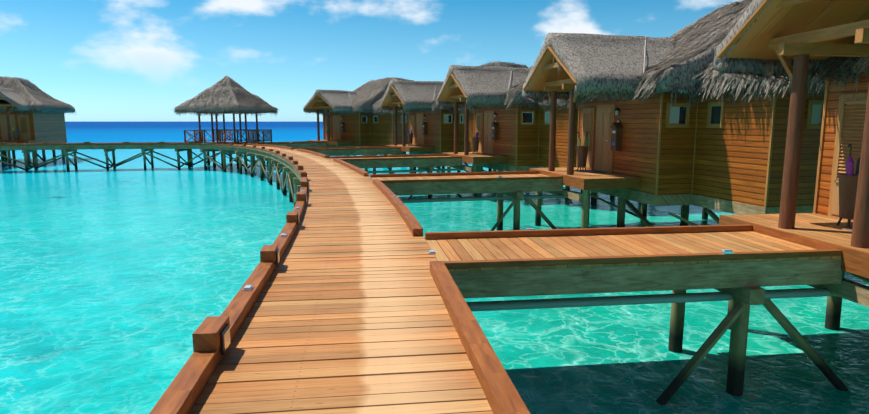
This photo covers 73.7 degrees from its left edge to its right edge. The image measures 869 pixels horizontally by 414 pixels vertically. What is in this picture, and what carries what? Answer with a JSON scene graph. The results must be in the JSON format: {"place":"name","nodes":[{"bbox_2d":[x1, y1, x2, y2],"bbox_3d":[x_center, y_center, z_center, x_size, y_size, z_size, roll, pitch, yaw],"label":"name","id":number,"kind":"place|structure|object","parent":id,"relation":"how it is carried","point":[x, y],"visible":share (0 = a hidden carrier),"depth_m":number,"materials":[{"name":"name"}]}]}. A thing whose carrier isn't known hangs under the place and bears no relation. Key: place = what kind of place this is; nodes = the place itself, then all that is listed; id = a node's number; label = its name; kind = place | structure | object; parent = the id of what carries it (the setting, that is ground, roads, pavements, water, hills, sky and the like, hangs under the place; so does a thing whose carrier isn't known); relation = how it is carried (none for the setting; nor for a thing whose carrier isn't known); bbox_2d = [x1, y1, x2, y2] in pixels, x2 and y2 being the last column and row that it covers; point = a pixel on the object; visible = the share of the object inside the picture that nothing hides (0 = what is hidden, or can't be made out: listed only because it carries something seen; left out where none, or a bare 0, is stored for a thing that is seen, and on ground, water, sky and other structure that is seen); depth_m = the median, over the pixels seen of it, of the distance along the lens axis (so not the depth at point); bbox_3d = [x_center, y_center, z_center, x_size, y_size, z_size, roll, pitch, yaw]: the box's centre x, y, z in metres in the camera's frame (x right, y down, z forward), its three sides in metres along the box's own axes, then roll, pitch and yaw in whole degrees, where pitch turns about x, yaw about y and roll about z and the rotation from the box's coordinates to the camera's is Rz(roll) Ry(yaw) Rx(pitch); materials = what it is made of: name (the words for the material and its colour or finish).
{"place":"outdoors","nodes":[
{"label":"outdoors","id":0,"kind":"place"},
{"bbox_2d":[0,0,740,121],"label":"sky","id":1,"kind":"structure","parent":0,"point":[109,60],"materials":[{"name":"blue"}]},
{"bbox_2d":[0,122,868,413],"bbox_3d":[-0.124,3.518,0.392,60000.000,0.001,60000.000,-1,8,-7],"label":"sea water","id":2,"kind":"structure","parent":0,"point":[120,284],"depth_m":11.08,"materials":[{"name":"teal liquid"}]},
{"bbox_2d":[0,97,66,166],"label":"villa","id":3,"kind":"object","parent":2,"relation":"in","point":[42,127],"visible":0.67,"depth_m":48.57,"materials":[{"name":"brown wood"}]},
{"bbox_2d":[12,125,17,140],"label":"umbrella stand","id":4,"kind":"object","parent":3,"relation":"on","point":[15,134],"visible":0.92,"depth_m":47.77,"materials":[{"name":"wicker"}]},
{"bbox_2d":[0,87,30,110],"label":"thatched roof","id":5,"kind":"structure","parent":3,"relation":"on","point":[14,97],"depth_m":46.95,"materials":[{"name":"grey wicker"}]},
{"bbox_2d":[0,76,75,114],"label":"thatched roof","id":6,"kind":"structure","parent":3,"relation":"on","point":[25,91],"depth_m":50.46,"materials":[{"name":"grey wicker"}]},
{"bbox_2d":[0,109,72,114],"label":"roof thatch","id":7,"kind":"object","parent":6,"relation":"attached to","point":[27,111],"visible":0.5,"depth_m":48.12,"materials":[{"name":"grey wicker"}]},
{"bbox_2d":[0,145,300,206],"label":"boardwalk supports","id":8,"kind":"object","parent":2,"relation":"in","point":[277,163],"visible":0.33,"depth_m":41.20,"materials":[{"name":"brown wood"}]},
{"bbox_2d":[0,144,492,413],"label":"boardwalk deck","id":9,"kind":"structure","parent":8,"relation":"on","point":[348,314],"depth_m":4.78,"materials":[{"name":"brown wood"}]},
{"bbox_2d":[0,141,530,413],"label":"boardwalk kerbs","id":10,"kind":"structure","parent":9,"relation":"on","point":[213,337],"depth_m":4.51,"materials":[{"name":"brown wood"}]},
{"bbox_2d":[184,111,271,167],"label":"gazebo","id":11,"kind":"object","parent":2,"relation":"in","point":[252,134],"visible":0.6,"depth_m":45.85,"materials":[{"name":"brown wood"}]},
{"bbox_2d":[174,75,279,112],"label":"thatched roof","id":12,"kind":"structure","parent":11,"relation":"on","point":[232,95],"depth_m":44.43,"materials":[{"name":"grey wicker"}]},
{"bbox_2d":[174,109,277,115],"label":"roof thatch","id":13,"kind":"object","parent":12,"relation":"attached to","point":[183,112],"visible":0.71,"depth_m":43.79,"materials":[{"name":"grey wicker"}]},
{"bbox_2d":[224,131,231,139],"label":"life ring","id":14,"kind":"object","parent":11,"relation":"attached to","point":[230,135],"visible":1,"depth_m":43.64,"materials":[{"name":"orange"}]},
{"bbox_2d":[226,94,408,157],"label":"villa","id":15,"kind":"object","parent":2,"relation":"in","point":[358,129],"visible":0.52,"depth_m":47.30,"materials":[{"name":"brown wood"}]},
{"bbox_2d":[303,89,357,112],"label":"thatched roof","id":16,"kind":"structure","parent":15,"relation":"on","point":[339,100],"depth_m":47.12,"materials":[{"name":"grey wicker"}]},
{"bbox_2d":[322,77,413,116],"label":"thatched roof","id":17,"kind":"structure","parent":15,"relation":"on","point":[365,105],"depth_m":48.07,"materials":[{"name":"grey wicker"}]},
{"bbox_2d":[305,89,407,115],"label":"roof thatch","id":18,"kind":"object","parent":17,"relation":"attached to","point":[377,111],"visible":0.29,"depth_m":46.63,"materials":[{"name":"grey wicker"}]},
{"bbox_2d":[293,86,496,173],"bbox_3d":[-1.012,-3.416,36.146,17.526,8.176,7.305,-4,9,-27],"label":"villa","id":19,"kind":"object","parent":2,"relation":"in","point":[433,132],"visible":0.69,"depth_m":36.11,"materials":[{"name":"brown wood"}]},
{"bbox_2d":[407,126,412,144],"bbox_3d":[-1.599,-4.710,38.403,0.397,1.247,0.398,-1,8,-7],"label":"umbrella stand","id":20,"kind":"object","parent":19,"relation":"on","point":[410,138],"visible":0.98,"depth_m":38.30,"materials":[{"name":"wicker"}]},
{"bbox_2d":[380,80,443,109],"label":"thatched roof","id":21,"kind":"structure","parent":19,"relation":"on","point":[416,94],"depth_m":36.29,"materials":[{"name":"grey wicker"}]},
{"bbox_2d":[329,74,639,205],"bbox_3d":[2.661,-2.155,27.610,17.711,8.176,8.559,-1,8,-7],"label":"villa","id":22,"kind":"object","parent":2,"relation":"in","point":[510,139],"visible":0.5,"depth_m":26.17,"materials":[{"name":"brown wood"}]},
{"bbox_2d":[440,68,506,108],"bbox_3d":[2.557,-5.638,27.602,3.849,2.084,4.036,-3,9,-20],"label":"roof thatch","id":23,"kind":"object","parent":22,"relation":"on","point":[471,105],"visible":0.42,"depth_m":27.57,"materials":[{"name":"grey wicker"}]},
{"bbox_2d":[472,128,478,152],"bbox_3d":[2.027,-3.267,28.625,0.446,1.247,0.451,-1,8,-7],"label":"umbrella stand","id":24,"kind":"object","parent":22,"relation":"on","point":[475,142],"visible":0.98,"depth_m":28.57,"materials":[{"name":"wicker"}]},
{"bbox_2d":[436,65,528,106],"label":"thatched roof","id":25,"kind":"structure","parent":22,"relation":"on","point":[483,84],"depth_m":26.54,"materials":[{"name":"grey wicker"}]},
{"bbox_2d":[436,67,578,112],"bbox_3d":[6.330,-5.487,27.256,10.726,2.236,8.933,-3,9,-20],"label":"roof thatch","id":26,"kind":"object","parent":22,"relation":"on","point":[488,106],"visible":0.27,"depth_m":25.51,"materials":[{"name":"grey wicker"}]},
{"bbox_2d":[464,65,568,113],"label":"thatched roof","id":27,"kind":"structure","parent":22,"relation":"on","point":[518,97],"depth_m":25.21,"materials":[{"name":"grey wicker"}]},
{"bbox_2d":[370,46,823,230],"bbox_3d":[5.240,-0.592,17.021,17.082,8.176,7.912,-1,8,-7],"label":"villa","id":28,"kind":"object","parent":2,"relation":"in","point":[708,156],"visible":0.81,"depth_m":15.76,"materials":[{"name":"brown wood"}]},
{"bbox_2d":[576,132,588,170],"bbox_3d":[4.776,-1.803,18.712,0.390,1.246,0.400,2,9,12],"label":"umbrella stand","id":29,"kind":"object","parent":28,"relation":"on","point":[582,152],"visible":0.98,"depth_m":18.60,"materials":[{"name":"wicker"}]},
{"bbox_2d":[526,60,640,104],"bbox_3d":[5.276,-3.872,17.659,3.941,1.476,4.026,-2,9,-13],"label":"roof thatch","id":30,"kind":"object","parent":28,"relation":"on","point":[577,95],"visible":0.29,"depth_m":16.20,"materials":[{"name":"grey wicker"}]},
{"bbox_2d":[522,33,673,99],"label":"thatched roof","id":31,"kind":"structure","parent":28,"relation":"on","point":[596,63],"depth_m":16.57,"materials":[{"name":"grey wicker"}]},
{"bbox_2d":[524,35,824,108],"bbox_3d":[8.951,-3.981,16.956,11.434,2.205,9.589,-1,8,-7],"label":"roof thatch","id":32,"kind":"object","parent":28,"relation":"on","point":[730,91],"visible":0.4,"depth_m":14.86,"materials":[{"name":"grey wicker"}]},
{"bbox_2d":[425,0,868,404],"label":"villa","id":33,"kind":"object","parent":2,"relation":"in","point":[738,262],"visible":0.96,"depth_m":7.59,"materials":[{"name":"brown wood"}]},
{"bbox_2d":[712,0,868,75],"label":"thatched roof","id":34,"kind":"structure","parent":33,"relation":"on","point":[739,56],"depth_m":8.69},
{"bbox_2d":[725,70,859,86],"bbox_3d":[6.684,-2.508,7.576,3.906,1.720,4.027,-1,8,-7],"label":"roof thatch","id":35,"kind":"object","parent":33,"relation":"on","point":[760,75],"visible":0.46,"depth_m":9.08,"materials":[{"name":"grey wicker"}]},
{"bbox_2d":[718,61,868,96],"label":"roof thatch","id":36,"kind":"object","parent":33,"relation":"on","point":[850,74],"visible":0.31,"depth_m":9.20,"materials":[{"name":"grey wicker"}]},
{"bbox_2d":[760,37,868,94],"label":"roof thatch","id":37,"kind":"object","parent":33,"relation":"on","point":[834,65],"visible":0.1,"depth_m":9.05,"materials":[{"name":"grey wicker"}]},
{"bbox_2d":[808,43,868,77],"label":"roof thatch","id":38,"kind":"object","parent":33,"relation":"on","point":[855,67],"depth_m":8.89,"materials":[{"name":"grey wicker"}]},
{"bbox_2d":[836,144,860,226],"bbox_3d":[6.284,-0.324,8.699,0.390,1.246,0.400,3,9,18],"label":"umbrella stand","id":39,"kind":"object","parent":33,"relation":"on","point":[848,181],"visible":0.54,"depth_m":8.63,"materials":[{"name":"wicker"}]},
{"bbox_2d":[401,61,528,112],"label":"thatched roof","id":40,"kind":"structure","parent":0,"point":[499,64],"depth_m":36.38,"materials":[{"name":"grey wicker"}]},
{"bbox_2d":[383,87,472,114],"bbox_3d":[2.802,-7.013,37.518,10.638,2.214,8.964,-4,9,-27],"label":"roof thatch","id":41,"kind":"object","parent":40,"relation":"attached to","point":[427,110],"visible":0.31,"depth_m":35.52,"materials":[{"name":"grey wicker"}]},
{"bbox_2d":[557,0,825,110],"bbox_3d":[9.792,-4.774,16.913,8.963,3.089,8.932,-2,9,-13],"label":"thatched roof","id":42,"kind":"structure","parent":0,"point":[679,76],"depth_m":15.07,"materials":[{"name":"grey wicker"}]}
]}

